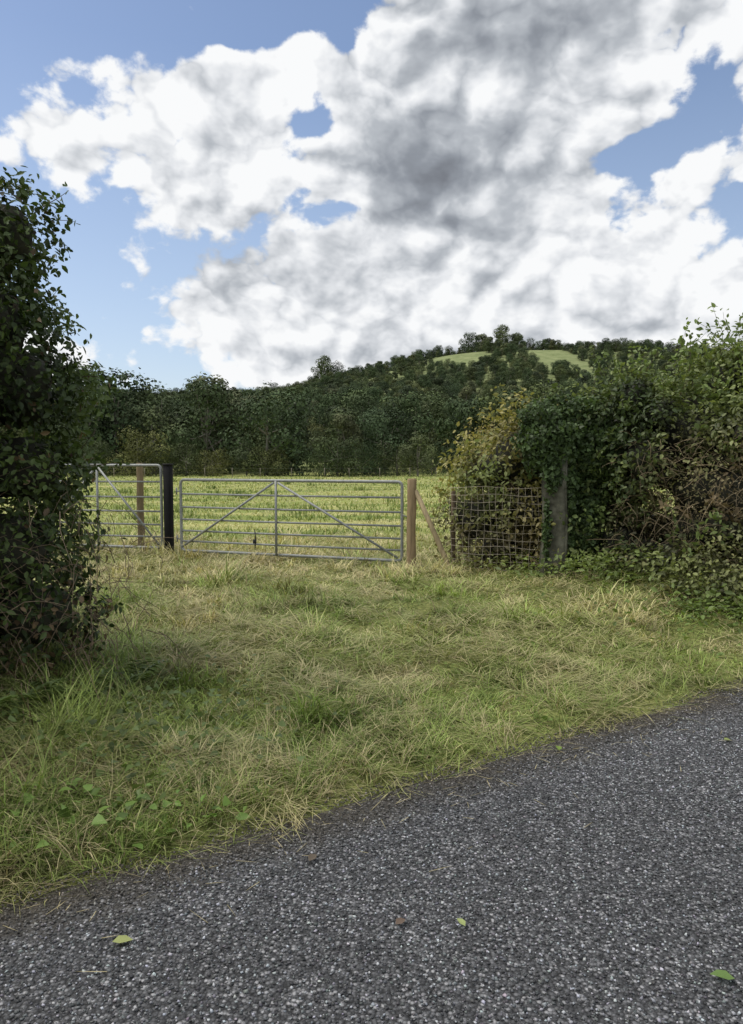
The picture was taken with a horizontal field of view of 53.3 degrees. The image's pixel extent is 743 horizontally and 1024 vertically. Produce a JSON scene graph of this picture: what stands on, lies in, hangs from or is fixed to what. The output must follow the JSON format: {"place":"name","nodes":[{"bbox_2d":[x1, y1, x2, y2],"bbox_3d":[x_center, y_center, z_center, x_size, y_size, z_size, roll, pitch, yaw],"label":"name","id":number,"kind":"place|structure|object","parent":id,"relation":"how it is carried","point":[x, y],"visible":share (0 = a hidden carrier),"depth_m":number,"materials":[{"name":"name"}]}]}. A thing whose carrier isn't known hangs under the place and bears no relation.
{"place":"outdoors","nodes":[
{"label":"outdoors","id":0,"kind":"place"},
{"bbox_2d":[0,679,742,1023],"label":"road","id":1,"kind":"structure","parent":0,"point":[600,963],"depth_m":2.53,"materials":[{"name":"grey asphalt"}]},
{"bbox_2d":[112,935,132,942],"bbox_3d":[-0.801,1.377,2.382,0.039,0.016,0.051,2,4,28],"label":"fallen leaf","id":2,"kind":"object","parent":1,"relation":"on","point":[121,938],"visible":1,"depth_m":2.38,"materials":[{"name":"yellow plant"}]},
{"bbox_2d":[308,854,316,860],"bbox_3d":[-0.229,1.339,2.875,0.037,0.010,0.047,-1,4,-18],"label":"fallen leaf","id":3,"kind":"object","parent":1,"relation":"on","point":[311,857],"visible":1,"depth_m":2.87,"materials":[{"name":"brown plant"}]},
{"bbox_2d":[0,681,741,971],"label":"loose grass clippings","id":4,"kind":"object","parent":1,"relation":"on","point":[350,809],"visible":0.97,"depth_m":3.16,"materials":[{"name":"green plant"}]},
{"bbox_2d":[396,917,404,923],"bbox_3d":[0.097,1.368,2.476,0.034,0.011,0.036,0,4,0],"label":"fallen leaf","id":5,"kind":"object","parent":1,"relation":"on","point":[399,920],"visible":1,"depth_m":2.48,"materials":[{"name":"brown plant"}]},
{"bbox_2d":[457,918,465,925],"bbox_3d":[0.300,1.365,2.467,0.027,0.007,0.039,0,4,0],"label":"fallen leaf","id":6,"kind":"object","parent":1,"relation":"on","point":[461,921],"visible":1,"depth_m":2.47,"materials":[{"name":"green plant"}]},
{"bbox_2d":[710,969,734,979],"bbox_3d":[1.046,1.381,2.207,0.046,0.011,0.053,-3,5,-36],"label":"fallen leaf","id":7,"kind":"object","parent":1,"relation":"on","point":[724,974],"visible":1,"depth_m":2.21,"materials":[{"name":"green plant"}]},
{"bbox_2d":[0,350,742,906],"bbox_3d":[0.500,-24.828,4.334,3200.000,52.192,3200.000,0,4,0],"label":"ground","id":8,"kind":"structure","parent":0,"point":[546,356],"depth_m":5.88,"materials":[{"name":"green plant"}]},
{"bbox_2d":[0,165,189,696],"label":"hedge","id":9,"kind":"object","parent":8,"relation":"on","point":[37,614],"visible":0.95,"depth_m":4.55,"materials":[{"name":"green plant"}]},
{"bbox_2d":[37,464,163,548],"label":"metal field gate","id":10,"kind":"structure","parent":8,"relation":"on","point":[97,496],"depth_m":11.12,"materials":[{"name":"metal"}]},
{"bbox_2d":[136,463,144,550],"bbox_3d":[-3.517,0.076,11.281,0.115,1.643,0.109,0,4,0],"label":"wooden fence post","id":11,"kind":"object","parent":8,"relation":"on","point":[140,490],"visible":0.66,"depth_m":11.23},
{"bbox_2d":[162,464,173,554],"bbox_3d":[-3.000,0.109,10.952,0.128,1.650,0.128,1,4,17],"label":"black gate post","id":12,"kind":"object","parent":8,"relation":"on","point":[168,500],"visible":0.79,"depth_m":10.90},
{"bbox_2d":[82,468,436,477],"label":"field boundary fence","id":13,"kind":"object","parent":8,"relation":"on","point":[260,472],"visible":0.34,"depth_m":65.66,"materials":[{"name":"brown wood"}]},
{"bbox_2d":[0,474,675,555],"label":"field grass","id":14,"kind":"structure","parent":8,"relation":"on","point":[296,514],"depth_m":20.93,"materials":[{"name":"green plant"}]},
{"bbox_2d":[0,324,739,476],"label":"woodland","id":15,"kind":"object","parent":8,"relation":"on","point":[341,420],"visible":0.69,"depth_m":81.93,"materials":[{"name":"green plant"}]},
{"bbox_2d":[0,524,742,911],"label":"verge grass","id":16,"kind":"structure","parent":8,"relation":"on","point":[48,794],"depth_m":4.63,"materials":[{"name":"green plant"}]},
{"bbox_2d":[0,542,742,848],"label":"broadleaf weeds","id":17,"kind":"object","parent":8,"relation":"on","point":[98,819],"visible":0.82,"depth_m":4.23,"materials":[{"name":"green plant"}]},
{"bbox_2d":[0,567,742,717],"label":"fern patch","id":18,"kind":"object","parent":8,"relation":"on","point":[148,672],"visible":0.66,"depth_m":4.46,"materials":[{"name":"green plant"}]},
{"bbox_2d":[406,479,416,567],"bbox_3d":[0.521,0.297,9.662,0.132,1.462,0.131,0,4,0],"label":"wooden gate post","id":19,"kind":"object","parent":8,"relation":"on","point":[411,522],"visible":0.77,"depth_m":9.60,"materials":[{"name":"brown wood"}]},
{"bbox_2d":[176,478,406,561],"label":"metal field gate","id":20,"kind":"structure","parent":19,"relation":"attached to","point":[347,525],"depth_m":10.24,"materials":[{"name":"metal"}]},
{"bbox_2d":[415,490,450,568],"bbox_3d":[0.815,0.277,9.555,0.573,1.127,0.064,1,4,19],"label":"timber brace","id":21,"kind":"object","parent":19,"relation":"attached to","point":[431,525],"visible":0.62,"depth_m":9.54,"materials":[{"name":"brown wood"}]},
{"bbox_2d":[451,491,455,565],"bbox_3d":[1.060,0.327,9.604,0.050,1.200,0.050,-1,4,-17],"label":"wooden fence post","id":22,"kind":"object","parent":8,"relation":"on","point":[453,507],"visible":0.52,"depth_m":9.57,"materials":[{"name":"brown wood"}]},
{"bbox_2d":[449,486,541,570],"bbox_3d":[1.571,0.216,9.296,1.243,1.074,0.040,2,4,24],"label":"wire fence","id":23,"kind":"object","parent":8,"relation":"on","point":[484,524],"visible":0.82,"depth_m":9.31,"materials":[{"name":"grey metal"}]},
{"bbox_2d":[539,451,569,575],"bbox_3d":[2.201,0.154,8.832,0.334,1.750,0.268,2,4,29],"label":"fence post","id":24,"kind":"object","parent":8,"relation":"on","point":[557,504],"depth_m":8.69,"materials":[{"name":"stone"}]},
{"bbox_2d":[506,390,631,560],"bbox_3d":[2.381,-0.392,8.941,1.414,2.162,1.083,2,4,22],"label":"ivy","id":25,"kind":"object","parent":24,"relation":"attached to","point":[569,438],"visible":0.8,"depth_m":8.68,"materials":[{"name":"green plant"}]},
{"bbox_2d":[405,302,742,610],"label":"hedge","id":26,"kind":"object","parent":8,"relation":"on","point":[690,459],"visible":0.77,"depth_m":8.52,"materials":[{"name":"green plant"}]},
{"bbox_2d":[0,0,742,391],"label":"sky","id":27,"kind":"structure","parent":0,"point":[260,190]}
]}

